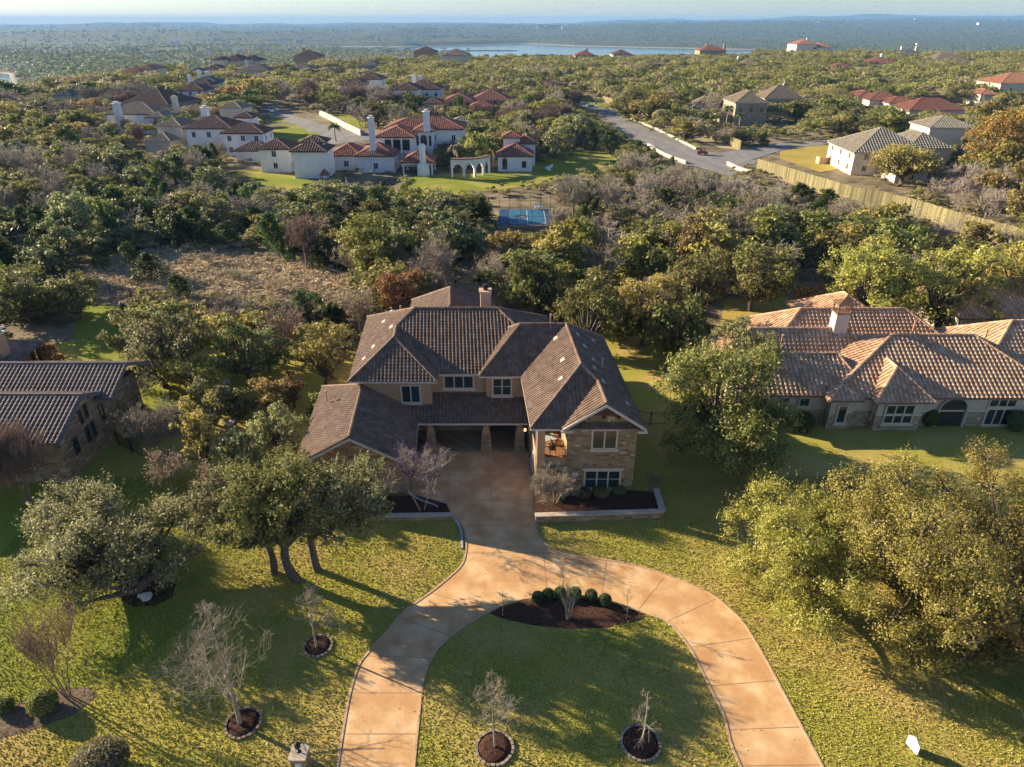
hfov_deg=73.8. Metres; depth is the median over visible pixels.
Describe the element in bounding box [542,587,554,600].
boxwood
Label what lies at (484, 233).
oak tree
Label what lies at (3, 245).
juniper tree
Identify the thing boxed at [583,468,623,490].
window
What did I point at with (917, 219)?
sparse tree
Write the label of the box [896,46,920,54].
house
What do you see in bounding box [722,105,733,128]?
palm tree
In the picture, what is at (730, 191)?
bare tree
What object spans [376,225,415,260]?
oak tree
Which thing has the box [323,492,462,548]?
planter wall
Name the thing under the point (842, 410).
window
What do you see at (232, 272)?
sparse tree
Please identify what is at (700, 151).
car
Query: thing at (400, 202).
juniper tree
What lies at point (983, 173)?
bare tree
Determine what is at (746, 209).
sparse tree
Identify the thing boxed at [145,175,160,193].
juniper tree
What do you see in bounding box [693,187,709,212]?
juniper tree
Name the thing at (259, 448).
iron fence
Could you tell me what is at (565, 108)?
crape myrtle
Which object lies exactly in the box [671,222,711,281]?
oak tree
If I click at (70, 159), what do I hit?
bare tree
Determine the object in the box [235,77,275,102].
oak tree
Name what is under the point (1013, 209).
oak tree
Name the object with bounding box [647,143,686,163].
guard kerb
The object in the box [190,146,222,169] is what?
juniper tree
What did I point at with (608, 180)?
bare tree
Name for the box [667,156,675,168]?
juniper tree
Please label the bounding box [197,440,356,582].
oak tree
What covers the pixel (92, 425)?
window
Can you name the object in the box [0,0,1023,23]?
sky
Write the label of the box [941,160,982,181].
bare tree
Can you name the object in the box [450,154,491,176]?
arcade
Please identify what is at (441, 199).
oak tree
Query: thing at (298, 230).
bare tree
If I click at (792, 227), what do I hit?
oak tree
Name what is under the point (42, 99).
broadleaf tree
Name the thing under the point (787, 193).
bare tree
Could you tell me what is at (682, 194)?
bare tree
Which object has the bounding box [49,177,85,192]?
oak tree
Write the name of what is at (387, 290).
oak tree
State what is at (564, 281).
oak tree
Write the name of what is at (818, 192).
verge
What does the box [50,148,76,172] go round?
juniper tree
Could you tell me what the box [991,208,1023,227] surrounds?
bare tree
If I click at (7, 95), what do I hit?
bare tree
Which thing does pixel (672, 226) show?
oak tree
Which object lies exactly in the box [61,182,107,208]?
oak tree
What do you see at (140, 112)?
house
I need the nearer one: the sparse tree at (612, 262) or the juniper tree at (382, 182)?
the sparse tree at (612, 262)
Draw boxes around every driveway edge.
[336,515,466,766]
[413,613,486,766]
[486,595,741,766]
[526,452,823,766]
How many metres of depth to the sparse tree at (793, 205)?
120.52 m
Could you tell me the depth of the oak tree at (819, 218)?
110.33 m
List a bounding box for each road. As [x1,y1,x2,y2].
[260,102,378,143]
[576,100,757,175]
[716,140,828,164]
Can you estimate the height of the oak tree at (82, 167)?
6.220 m
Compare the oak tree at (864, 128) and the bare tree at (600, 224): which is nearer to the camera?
the bare tree at (600, 224)
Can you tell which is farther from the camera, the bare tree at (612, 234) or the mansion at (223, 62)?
the mansion at (223, 62)
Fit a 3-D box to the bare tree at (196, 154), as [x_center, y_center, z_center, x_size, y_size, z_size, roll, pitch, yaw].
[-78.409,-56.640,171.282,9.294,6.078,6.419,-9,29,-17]
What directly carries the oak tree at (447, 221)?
on the ground at (54, 328)
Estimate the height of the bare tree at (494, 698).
6.019 m
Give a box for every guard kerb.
[634,120,696,149]
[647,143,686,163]
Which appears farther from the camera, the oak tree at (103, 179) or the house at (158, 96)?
the house at (158, 96)
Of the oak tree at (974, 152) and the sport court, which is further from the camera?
the oak tree at (974, 152)
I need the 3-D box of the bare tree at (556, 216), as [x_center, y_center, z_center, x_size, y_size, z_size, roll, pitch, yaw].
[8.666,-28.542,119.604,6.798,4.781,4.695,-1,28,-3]
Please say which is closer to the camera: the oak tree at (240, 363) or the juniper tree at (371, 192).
the oak tree at (240, 363)
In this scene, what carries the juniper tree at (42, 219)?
on the ground at (54, 328)
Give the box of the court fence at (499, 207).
[498,192,554,224]
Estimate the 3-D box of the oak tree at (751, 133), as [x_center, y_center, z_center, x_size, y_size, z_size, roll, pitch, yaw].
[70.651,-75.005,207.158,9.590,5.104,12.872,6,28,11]
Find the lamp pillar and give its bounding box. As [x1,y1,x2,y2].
[287,742,311,766]
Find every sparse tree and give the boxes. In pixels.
[143,447,196,495]
[183,456,227,496]
[220,266,245,279]
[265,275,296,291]
[480,238,509,272]
[551,192,586,215]
[576,241,625,273]
[585,170,619,199]
[636,267,677,303]
[642,205,705,259]
[650,206,693,222]
[661,208,687,245]
[662,82,681,98]
[662,161,685,176]
[663,195,706,213]
[678,164,706,202]
[683,115,708,135]
[683,197,718,219]
[701,242,733,264]
[702,88,728,108]
[714,125,740,143]
[714,196,760,238]
[720,194,806,218]
[737,184,783,213]
[751,78,771,93]
[773,200,813,221]
[813,205,841,220]
[829,201,851,214]
[831,196,878,211]
[847,206,872,222]
[898,203,946,227]
[903,251,948,286]
[951,189,978,210]
[956,162,999,190]
[997,165,1022,183]
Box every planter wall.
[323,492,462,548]
[535,488,665,523]
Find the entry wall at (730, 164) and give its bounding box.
[727,161,751,171]
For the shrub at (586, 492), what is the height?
0.664 m
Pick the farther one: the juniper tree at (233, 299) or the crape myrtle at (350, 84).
the crape myrtle at (350, 84)
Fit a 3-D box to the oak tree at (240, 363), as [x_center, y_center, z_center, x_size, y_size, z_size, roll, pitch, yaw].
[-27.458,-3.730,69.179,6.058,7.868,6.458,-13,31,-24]
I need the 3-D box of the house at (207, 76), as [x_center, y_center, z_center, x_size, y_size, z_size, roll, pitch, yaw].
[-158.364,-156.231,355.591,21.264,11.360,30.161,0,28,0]
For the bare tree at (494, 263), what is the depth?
89.88 m
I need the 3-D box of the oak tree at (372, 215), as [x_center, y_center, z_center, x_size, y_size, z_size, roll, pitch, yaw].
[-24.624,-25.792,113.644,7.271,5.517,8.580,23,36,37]
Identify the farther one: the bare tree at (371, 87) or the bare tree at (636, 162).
the bare tree at (371, 87)
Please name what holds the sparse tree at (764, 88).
on the ground at (54, 328)
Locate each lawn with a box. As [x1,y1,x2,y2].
[0,307,1023,766]
[0,476,265,703]
[75,304,201,434]
[228,169,313,189]
[270,116,317,140]
[330,113,367,127]
[392,149,614,195]
[587,102,699,148]
[720,295,790,329]
[780,145,837,171]
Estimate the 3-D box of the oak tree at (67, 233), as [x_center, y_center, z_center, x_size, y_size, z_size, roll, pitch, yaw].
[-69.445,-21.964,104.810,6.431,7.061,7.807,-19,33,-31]
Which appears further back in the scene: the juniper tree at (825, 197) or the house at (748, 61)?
the house at (748, 61)
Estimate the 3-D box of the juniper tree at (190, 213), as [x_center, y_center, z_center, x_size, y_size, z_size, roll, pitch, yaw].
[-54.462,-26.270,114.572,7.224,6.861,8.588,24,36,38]
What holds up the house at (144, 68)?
on the ground at (54, 328)
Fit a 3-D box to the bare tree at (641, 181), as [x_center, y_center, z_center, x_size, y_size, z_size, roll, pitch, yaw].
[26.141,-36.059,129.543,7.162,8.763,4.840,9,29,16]
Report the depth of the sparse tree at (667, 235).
101.25 m
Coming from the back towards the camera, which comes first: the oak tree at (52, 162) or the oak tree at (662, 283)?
the oak tree at (52, 162)
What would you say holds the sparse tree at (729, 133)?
on the ground at (54, 328)
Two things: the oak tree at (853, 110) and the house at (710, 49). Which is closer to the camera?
the oak tree at (853, 110)
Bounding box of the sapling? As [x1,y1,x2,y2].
[618,586,632,618]
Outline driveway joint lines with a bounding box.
[345,453,818,765]
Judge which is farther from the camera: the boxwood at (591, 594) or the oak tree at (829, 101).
the oak tree at (829, 101)
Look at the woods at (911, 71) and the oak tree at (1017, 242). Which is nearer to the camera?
the oak tree at (1017, 242)
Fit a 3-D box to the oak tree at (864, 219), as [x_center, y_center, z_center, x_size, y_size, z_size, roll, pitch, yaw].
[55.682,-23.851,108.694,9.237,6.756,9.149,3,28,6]
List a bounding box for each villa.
[141,95,253,152]
[182,105,274,161]
[237,60,275,75]
[339,72,386,106]
[385,74,444,112]
[444,83,510,117]
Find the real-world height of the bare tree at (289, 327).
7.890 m
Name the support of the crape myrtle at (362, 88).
on the ground at (54, 328)
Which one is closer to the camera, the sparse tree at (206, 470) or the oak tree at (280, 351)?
the sparse tree at (206, 470)
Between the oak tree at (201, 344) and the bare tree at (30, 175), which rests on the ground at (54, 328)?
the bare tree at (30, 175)
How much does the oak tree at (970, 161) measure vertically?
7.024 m
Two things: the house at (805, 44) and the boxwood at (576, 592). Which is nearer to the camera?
the boxwood at (576, 592)
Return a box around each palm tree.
[328,123,340,140]
[445,144,462,167]
[458,149,473,168]
[483,141,498,164]
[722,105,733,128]
[735,113,744,127]
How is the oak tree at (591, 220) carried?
on the ground at (54, 328)
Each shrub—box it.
[0,695,14,714]
[25,687,58,717]
[66,734,130,766]
[556,494,564,500]
[575,487,591,498]
[592,485,609,497]
[611,485,626,494]
[794,411,815,432]
[922,409,940,426]
[1006,410,1023,431]
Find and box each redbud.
[368,436,458,510]
[522,459,581,503]
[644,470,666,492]
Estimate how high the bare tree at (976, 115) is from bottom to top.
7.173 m
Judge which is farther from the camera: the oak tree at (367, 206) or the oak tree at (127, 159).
the oak tree at (127, 159)
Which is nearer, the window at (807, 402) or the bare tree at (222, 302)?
the window at (807, 402)
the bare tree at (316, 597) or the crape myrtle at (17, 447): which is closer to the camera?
the bare tree at (316, 597)
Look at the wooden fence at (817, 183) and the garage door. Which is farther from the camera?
the wooden fence at (817, 183)
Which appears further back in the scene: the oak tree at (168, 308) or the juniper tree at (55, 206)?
the juniper tree at (55, 206)
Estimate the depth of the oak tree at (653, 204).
118.89 m
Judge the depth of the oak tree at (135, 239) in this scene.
111.38 m
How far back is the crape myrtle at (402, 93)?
265.05 m
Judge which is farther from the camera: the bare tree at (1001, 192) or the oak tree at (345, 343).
the bare tree at (1001, 192)
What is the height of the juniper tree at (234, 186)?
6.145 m
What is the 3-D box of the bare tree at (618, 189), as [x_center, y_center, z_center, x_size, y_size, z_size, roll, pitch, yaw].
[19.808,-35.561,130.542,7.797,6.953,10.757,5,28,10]
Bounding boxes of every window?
[71,436,81,455]
[77,409,84,424]
[82,403,89,418]
[84,425,92,442]
[89,420,97,437]
[97,403,105,420]
[271,151,276,156]
[273,162,278,168]
[400,385,422,404]
[421,135,426,144]
[442,376,475,390]
[491,378,512,397]
[502,158,506,168]
[530,443,533,471]
[540,468,565,490]
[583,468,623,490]
[589,430,618,451]
[778,398,790,407]
[797,398,811,408]
[832,405,848,425]
[861,165,866,171]
[879,404,916,425]
[980,409,1014,426]
[985,400,1018,408]
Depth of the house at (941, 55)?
562.45 m
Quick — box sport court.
[497,209,554,227]
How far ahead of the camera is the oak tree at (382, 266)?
85.74 m
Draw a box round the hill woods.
[0,13,1023,95]
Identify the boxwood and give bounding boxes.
[532,590,543,603]
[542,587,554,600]
[554,586,566,598]
[569,586,581,599]
[585,588,597,601]
[599,593,611,606]
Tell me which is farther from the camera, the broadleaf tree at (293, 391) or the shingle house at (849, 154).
the shingle house at (849, 154)
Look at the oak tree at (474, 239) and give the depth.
103.17 m
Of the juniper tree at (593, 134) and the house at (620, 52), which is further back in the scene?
the house at (620, 52)
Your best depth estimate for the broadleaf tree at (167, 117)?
210.20 m
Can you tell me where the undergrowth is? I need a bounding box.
[0,102,1019,342]
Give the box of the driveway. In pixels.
[339,452,820,766]
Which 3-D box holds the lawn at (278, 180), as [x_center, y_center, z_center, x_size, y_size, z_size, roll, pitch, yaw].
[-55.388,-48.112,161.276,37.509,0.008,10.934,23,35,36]
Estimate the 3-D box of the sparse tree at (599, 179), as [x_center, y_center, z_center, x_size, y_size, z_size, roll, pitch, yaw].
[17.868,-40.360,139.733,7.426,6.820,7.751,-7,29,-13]
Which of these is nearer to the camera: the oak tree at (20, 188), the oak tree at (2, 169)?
the oak tree at (20, 188)
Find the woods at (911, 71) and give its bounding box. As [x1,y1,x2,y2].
[0,48,1023,98]
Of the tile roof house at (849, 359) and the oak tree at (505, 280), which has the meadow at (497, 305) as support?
the oak tree at (505, 280)
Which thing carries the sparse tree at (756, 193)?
on the ground at (54, 328)
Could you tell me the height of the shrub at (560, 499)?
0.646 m
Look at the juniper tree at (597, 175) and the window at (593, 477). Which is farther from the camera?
the juniper tree at (597, 175)
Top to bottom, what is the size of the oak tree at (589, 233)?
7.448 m
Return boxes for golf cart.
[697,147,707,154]
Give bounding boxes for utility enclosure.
[816,156,829,163]
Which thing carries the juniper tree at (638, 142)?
on the ground at (54, 328)
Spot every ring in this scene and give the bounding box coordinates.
[224,706,261,740]
[302,633,332,658]
[475,729,513,766]
[620,723,661,762]
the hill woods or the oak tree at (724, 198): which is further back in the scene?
the hill woods
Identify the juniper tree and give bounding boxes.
[0,214,16,245]
[0,236,14,272]
[0,249,29,281]
[1,142,23,167]
[8,205,30,235]
[19,204,56,240]
[22,220,55,249]
[40,217,58,238]
[42,201,70,219]
[44,243,83,280]
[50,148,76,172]
[53,126,78,146]
[72,140,82,148]
[79,180,103,196]
[85,244,114,271]
[89,175,103,187]
[97,185,131,218]
[101,215,129,253]
[115,303,127,320]
[117,241,140,264]
[119,139,130,156]
[120,166,137,180]
[128,251,174,283]
[130,149,144,159]
[138,191,159,212]
[144,186,157,198]
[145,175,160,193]
[147,210,183,246]
[153,211,215,246]
[156,180,175,208]
[159,205,214,244]
[163,272,193,304]
[186,166,198,183]
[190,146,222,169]
[206,222,240,250]
[208,143,222,161]
[223,180,240,205]
[230,297,246,322]
[232,181,245,196]
[234,205,263,239]
[255,210,284,253]
[268,190,300,217]
[273,232,301,261]
[306,243,331,268]
[314,301,352,327]
[318,193,343,215]
[320,236,345,268]
[342,241,363,277]
[363,187,391,214]
[378,179,395,196]
[392,197,415,221]
[400,225,421,260]
[410,245,431,271]
[428,242,461,285]
[453,95,467,116]
[468,194,494,224]
[521,95,540,112]
[521,112,537,135]
[538,134,551,153]
[573,204,591,233]
[585,197,606,226]
[586,129,600,150]
[586,171,605,185]
[597,130,619,154]
[621,195,637,220]
[634,139,642,148]
[651,186,679,211]
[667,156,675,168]
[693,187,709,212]
[757,132,768,145]
[785,182,817,209]
[810,188,840,210]
[874,121,888,127]
[949,138,970,162]
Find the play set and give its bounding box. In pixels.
[319,169,343,183]
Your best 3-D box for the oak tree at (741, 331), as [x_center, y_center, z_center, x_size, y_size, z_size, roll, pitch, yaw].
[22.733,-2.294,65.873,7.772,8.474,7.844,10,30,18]
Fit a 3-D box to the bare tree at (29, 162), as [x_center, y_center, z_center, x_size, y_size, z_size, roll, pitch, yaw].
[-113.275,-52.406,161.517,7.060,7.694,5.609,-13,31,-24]
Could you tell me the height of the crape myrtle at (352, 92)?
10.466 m
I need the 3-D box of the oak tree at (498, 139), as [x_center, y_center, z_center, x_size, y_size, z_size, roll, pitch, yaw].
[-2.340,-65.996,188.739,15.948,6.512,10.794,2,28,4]
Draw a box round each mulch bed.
[117,577,175,606]
[489,598,645,628]
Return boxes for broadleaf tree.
[0,80,31,96]
[26,97,51,112]
[32,114,55,133]
[49,102,67,111]
[68,194,105,223]
[77,80,103,103]
[147,151,191,191]
[161,114,172,121]
[236,182,259,204]
[243,89,263,104]
[278,287,325,324]
[282,370,307,407]
[348,97,366,115]
[402,91,426,112]
[478,85,492,91]
[487,115,502,123]
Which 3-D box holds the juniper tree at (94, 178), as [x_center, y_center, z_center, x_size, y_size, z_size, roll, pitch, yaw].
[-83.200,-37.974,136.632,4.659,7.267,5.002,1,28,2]
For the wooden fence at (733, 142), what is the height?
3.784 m
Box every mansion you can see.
[204,49,266,70]
[333,109,467,172]
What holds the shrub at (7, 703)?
on the garden bed at (18, 719)
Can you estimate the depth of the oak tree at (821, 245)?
100.26 m
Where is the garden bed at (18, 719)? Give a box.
[0,687,97,737]
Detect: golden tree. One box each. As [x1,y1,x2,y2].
[34,342,66,360]
[50,122,92,134]
[68,98,101,112]
[168,389,220,474]
[198,93,239,101]
[221,86,247,101]
[790,283,831,300]
[962,105,1023,159]
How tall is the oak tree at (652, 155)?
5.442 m
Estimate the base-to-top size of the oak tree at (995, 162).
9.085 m
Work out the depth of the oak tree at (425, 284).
85.48 m
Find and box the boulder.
[137,592,152,601]
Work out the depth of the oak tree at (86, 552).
42.71 m
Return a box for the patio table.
[545,433,556,445]
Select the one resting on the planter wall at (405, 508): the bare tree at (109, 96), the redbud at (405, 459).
the redbud at (405, 459)
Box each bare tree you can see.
[0,87,18,101]
[0,141,34,168]
[0,158,11,169]
[0,158,50,187]
[0,184,21,209]
[0,267,40,298]
[1,119,21,126]
[15,141,50,157]
[18,144,44,166]
[19,92,47,108]
[19,140,47,165]
[23,188,83,211]
[33,161,67,196]
[39,96,73,114]
[39,165,70,184]
[43,98,61,111]
[53,138,94,171]
[73,84,107,100]
[75,124,105,139]
[79,100,109,123]
[81,96,104,106]
[85,161,116,177]
[87,112,109,126]
[88,168,115,183]
[89,91,120,105]
[93,83,127,100]
[107,396,189,457]
[108,78,150,95]
[113,205,145,233]
[118,366,159,409]
[129,600,272,724]
[148,156,171,177]
[150,180,219,210]
[155,150,166,158]
[162,177,192,192]
[169,147,211,179]
[182,145,217,159]
[184,101,215,117]
[192,295,262,328]
[197,250,218,264]
[202,140,230,156]
[207,286,248,314]
[224,191,279,221]
[253,299,306,362]
[261,200,295,226]
[277,81,298,106]
[279,220,315,251]
[279,301,302,323]
[283,209,331,265]
[291,581,349,647]
[318,187,348,216]
[321,241,368,281]
[329,282,383,332]
[342,101,375,126]
[350,105,374,127]
[356,84,389,102]
[364,80,389,95]
[385,100,413,121]
[400,237,437,275]
[402,229,460,288]
[413,195,448,212]
[460,669,521,746]
[461,118,490,128]
[469,252,505,283]
[501,98,529,112]
[507,111,535,133]
[542,107,573,118]
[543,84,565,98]
[543,206,573,224]
[551,171,601,217]
[585,211,615,243]
[595,178,622,211]
[595,218,639,262]
[596,181,634,209]
[600,175,626,200]
[613,150,657,170]
[616,186,648,215]
[629,690,662,747]
[630,163,653,188]
[631,195,674,221]
[633,171,673,199]
[634,171,667,201]
[649,165,695,193]
[666,169,701,196]
[671,163,711,180]
[673,168,735,198]
[706,174,722,201]
[712,179,749,206]
[721,174,760,195]
[754,178,792,204]
[761,239,803,275]
[858,202,882,209]
[924,169,990,207]
[926,215,971,240]
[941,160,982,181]
[949,140,984,158]
[961,113,979,123]
[964,163,1014,188]
[972,183,1008,216]
[975,93,993,109]
[975,187,1014,217]
[981,156,1013,168]
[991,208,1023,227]
[996,222,1023,247]
[1001,174,1023,204]
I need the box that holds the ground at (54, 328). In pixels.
[0,14,1023,358]
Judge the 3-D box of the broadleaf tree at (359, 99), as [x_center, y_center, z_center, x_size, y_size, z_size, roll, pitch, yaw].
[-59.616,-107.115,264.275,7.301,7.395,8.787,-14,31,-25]
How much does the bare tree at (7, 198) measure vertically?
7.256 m
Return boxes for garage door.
[490,425,515,430]
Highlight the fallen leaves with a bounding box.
[0,476,1022,766]
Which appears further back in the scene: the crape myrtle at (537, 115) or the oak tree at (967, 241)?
the crape myrtle at (537, 115)
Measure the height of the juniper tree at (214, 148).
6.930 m
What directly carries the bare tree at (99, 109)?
on the ground at (54, 328)
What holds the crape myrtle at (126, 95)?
on the ground at (54, 328)
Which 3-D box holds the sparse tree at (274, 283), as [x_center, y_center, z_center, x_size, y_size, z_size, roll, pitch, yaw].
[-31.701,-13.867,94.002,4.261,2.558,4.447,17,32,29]
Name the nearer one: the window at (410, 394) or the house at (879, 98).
the window at (410, 394)
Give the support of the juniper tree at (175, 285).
on the meadow at (182, 253)
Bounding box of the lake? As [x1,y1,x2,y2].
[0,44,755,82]
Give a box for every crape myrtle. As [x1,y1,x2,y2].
[0,414,53,505]
[6,592,75,698]
[100,85,116,93]
[114,90,138,105]
[119,117,132,133]
[123,77,141,90]
[129,122,143,149]
[210,107,219,115]
[213,85,233,93]
[296,77,320,108]
[299,86,317,111]
[332,88,344,109]
[342,81,362,94]
[344,85,366,100]
[354,85,371,98]
[385,92,400,103]
[395,89,408,102]
[417,106,437,115]
[436,140,455,154]
[444,87,463,94]
[469,104,482,116]
[472,104,486,119]
[479,87,493,93]
[495,108,507,117]
[513,102,529,109]
[528,107,544,128]
[532,91,546,109]
[540,100,558,125]
[543,79,565,95]
[543,107,560,126]
[556,101,575,115]
[559,578,581,619]
[569,87,584,109]
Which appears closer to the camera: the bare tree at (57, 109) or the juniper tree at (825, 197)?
the juniper tree at (825, 197)
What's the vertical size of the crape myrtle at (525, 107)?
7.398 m
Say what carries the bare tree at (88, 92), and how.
on the ground at (54, 328)
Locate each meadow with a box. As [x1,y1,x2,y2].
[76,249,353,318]
[412,245,506,306]
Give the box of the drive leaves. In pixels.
[343,494,802,766]
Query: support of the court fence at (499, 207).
on the sport court
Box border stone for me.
[224,421,233,425]
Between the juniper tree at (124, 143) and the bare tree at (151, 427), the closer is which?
the bare tree at (151, 427)
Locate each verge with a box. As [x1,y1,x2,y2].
[610,104,745,149]
[778,178,999,244]
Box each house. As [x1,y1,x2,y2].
[0,326,150,481]
[51,89,82,102]
[104,101,177,134]
[115,64,167,81]
[121,83,202,116]
[174,74,218,97]
[189,67,210,71]
[189,70,226,85]
[254,137,301,171]
[287,63,317,73]
[288,134,335,177]
[293,47,324,64]
[298,283,647,493]
[313,65,343,74]
[358,58,381,71]
[413,46,437,58]
[440,48,471,67]
[453,115,482,131]
[495,130,537,171]
[573,48,595,57]
[609,49,631,56]
[638,59,660,66]
[685,96,721,110]
[691,276,1023,429]
[695,43,726,55]
[712,82,804,125]
[737,56,757,66]
[787,38,832,50]
[827,115,975,183]
[845,90,909,109]
[891,97,966,115]
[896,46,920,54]
[927,52,969,61]
[962,72,1023,105]
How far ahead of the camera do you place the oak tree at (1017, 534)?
40.65 m
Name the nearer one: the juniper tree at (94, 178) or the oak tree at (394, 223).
the oak tree at (394, 223)
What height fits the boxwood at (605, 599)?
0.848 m
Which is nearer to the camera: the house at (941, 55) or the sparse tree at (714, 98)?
the sparse tree at (714, 98)
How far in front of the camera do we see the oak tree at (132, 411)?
59.66 m
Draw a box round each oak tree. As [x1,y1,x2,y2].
[0,112,23,125]
[0,123,20,148]
[0,128,29,148]
[0,137,31,164]
[0,167,26,180]
[0,170,45,202]
[0,177,51,207]
[0,205,13,231]
[0,220,18,257]
[0,261,56,325]
[0,302,19,338]
[0,469,213,617]
[1,275,66,318]
[11,246,61,283]
[12,99,57,112]
[13,109,26,117]
[17,135,60,160]
[33,269,100,320]
[35,217,84,262]
[37,121,78,140]
[38,154,79,176]
[43,191,103,239]
[44,167,77,186]
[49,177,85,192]
[54,108,101,131]
[61,143,101,155]
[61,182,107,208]
[65,222,127,254]
[68,159,108,182]
[75,196,125,225]
[78,149,118,168]
[83,147,143,180]
[86,124,119,139]
[89,135,117,143]
[89,142,120,150]
[89,197,144,226]
[92,216,152,247]
[95,307,140,356]
[96,176,120,185]
[100,181,122,189]
[100,183,143,208]
[105,144,136,165]
[108,295,151,331]
[109,173,142,186]
[110,148,150,170]
[110,185,171,224]
[116,307,208,388]
[117,401,151,439]
[120,164,155,193]
[126,298,202,332]
[128,306,164,343]
[151,298,197,314]
[152,351,229,397]
[153,190,205,222]
[155,318,208,357]
[164,197,190,218]
[167,144,207,154]
[167,151,192,168]
[178,456,277,574]
[186,376,235,425]
[189,191,235,231]
[190,165,227,191]
[195,158,223,175]
[196,312,241,357]
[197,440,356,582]
[202,91,250,103]
[206,90,234,102]
[207,313,270,382]
[209,426,267,476]
[219,386,258,422]
[231,112,267,123]
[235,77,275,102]
[238,308,273,338]
[242,212,285,243]
[242,324,290,372]
[245,398,309,450]
[247,376,295,415]
[272,186,335,221]
[275,201,335,233]
[284,327,327,364]
[289,319,355,384]
[290,449,395,572]
[305,391,319,417]
[307,180,342,200]
[307,198,348,236]
[308,179,340,188]
[313,215,356,244]
[314,228,351,258]
[326,323,361,352]
[335,182,370,214]
[335,209,418,278]
[343,211,377,226]
[346,256,419,308]
[347,198,382,217]
[354,180,388,198]
[359,100,396,126]
[368,269,435,312]
[371,216,412,235]
[373,268,423,309]
[374,210,392,218]
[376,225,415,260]
[383,205,429,230]
[386,174,422,207]
[387,276,433,307]
[408,194,473,222]
[412,217,436,246]
[417,207,484,239]
[421,205,479,259]
[422,185,460,210]
[431,225,473,254]
[433,146,462,164]
[435,225,487,261]
[437,106,468,117]
[457,193,493,216]
[458,131,491,163]
[461,226,492,255]
[465,110,488,135]
[471,244,563,313]
[483,132,502,147]
[485,115,519,135]
[485,228,534,267]
[494,267,517,306]
[496,125,539,138]
[506,249,563,312]
[511,230,548,262]
[528,98,561,112]
[531,233,593,281]
[532,260,589,305]
[535,139,545,153]
[540,124,576,157]
[544,85,584,106]
[544,216,595,273]
[547,273,589,322]
[549,114,579,132]
[551,113,601,146]
[552,267,627,334]
[555,268,589,300]
[566,216,611,258]
[572,216,607,241]
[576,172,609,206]
[585,266,629,297]
[592,201,641,234]
[598,303,641,345]
[601,232,670,279]
[603,270,694,345]
[605,89,649,119]
[609,152,640,173]
[614,144,648,164]
[614,214,681,247]
[615,242,670,278]
[618,167,653,188]
[628,92,670,124]
[631,198,676,219]
[634,151,654,171]
[637,292,714,362]
[639,246,682,279]
[646,90,681,113]
[647,218,691,261]
[647,328,810,484]
[648,163,676,191]
[651,186,698,212]
[661,85,689,109]
[666,251,734,315]
[669,119,706,140]
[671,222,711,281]
[676,207,738,264]
[679,86,707,102]
[680,221,769,284]
[685,265,731,294]
[691,192,742,221]
[704,83,751,105]
[704,207,755,238]
[708,237,804,310]
[709,463,939,654]
[710,315,783,373]
[714,215,744,247]
[723,175,763,196]
[731,127,760,144]
[741,215,759,241]
[748,201,794,219]
[751,206,814,255]
[753,220,804,253]
[776,99,818,120]
[781,209,811,235]
[799,207,839,242]
[806,96,843,124]
[807,221,867,254]
[809,227,858,268]
[817,97,862,111]
[817,232,923,306]
[820,438,1023,688]
[825,210,872,233]
[828,117,860,135]
[828,242,896,292]
[830,231,879,258]
[834,214,883,234]
[844,107,863,122]
[846,113,880,131]
[852,200,917,225]
[858,123,888,131]
[858,215,930,262]
[858,225,896,247]
[859,234,913,256]
[862,105,907,123]
[866,245,919,290]
[867,141,949,185]
[867,224,914,239]
[878,113,917,132]
[894,120,909,131]
[894,241,1016,327]
[896,221,928,248]
[905,226,932,241]
[908,233,969,262]
[918,434,1023,618]
[922,537,1023,675]
[939,112,970,120]
[949,220,1008,254]
[951,158,984,181]
[954,246,988,278]
[955,144,1001,165]
[955,235,980,259]
[963,254,1023,279]
[965,100,1008,119]
[965,171,1010,204]
[977,139,1023,170]
[977,149,1004,171]
[983,245,1023,293]
[990,242,1019,256]
[995,238,1023,264]
[1002,160,1023,203]
[1003,186,1023,227]
[1008,91,1023,106]
[1013,212,1023,243]
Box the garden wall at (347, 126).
[319,110,361,135]
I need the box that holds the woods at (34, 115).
[0,84,1023,306]
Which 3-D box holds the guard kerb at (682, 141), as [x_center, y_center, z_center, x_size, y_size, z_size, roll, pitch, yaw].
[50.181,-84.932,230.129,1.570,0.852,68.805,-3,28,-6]
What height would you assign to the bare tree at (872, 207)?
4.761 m
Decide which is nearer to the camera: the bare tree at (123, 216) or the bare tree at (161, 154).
the bare tree at (123, 216)
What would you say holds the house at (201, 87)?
on the ground at (54, 328)
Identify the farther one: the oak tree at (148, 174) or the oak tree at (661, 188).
the oak tree at (148, 174)
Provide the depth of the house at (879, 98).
285.77 m
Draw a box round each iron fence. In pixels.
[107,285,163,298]
[113,429,144,455]
[232,435,299,450]
[638,410,666,425]
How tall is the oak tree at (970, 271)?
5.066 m
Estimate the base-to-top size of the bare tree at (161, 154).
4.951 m
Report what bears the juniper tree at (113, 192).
on the ground at (54, 328)
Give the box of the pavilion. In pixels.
[399,144,437,175]
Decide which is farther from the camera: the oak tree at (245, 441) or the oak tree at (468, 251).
the oak tree at (468, 251)
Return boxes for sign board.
[906,735,920,755]
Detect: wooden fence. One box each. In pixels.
[603,96,740,148]
[756,158,1023,243]
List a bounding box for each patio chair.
[549,439,555,453]
[552,434,562,447]
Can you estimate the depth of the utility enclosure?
179.15 m

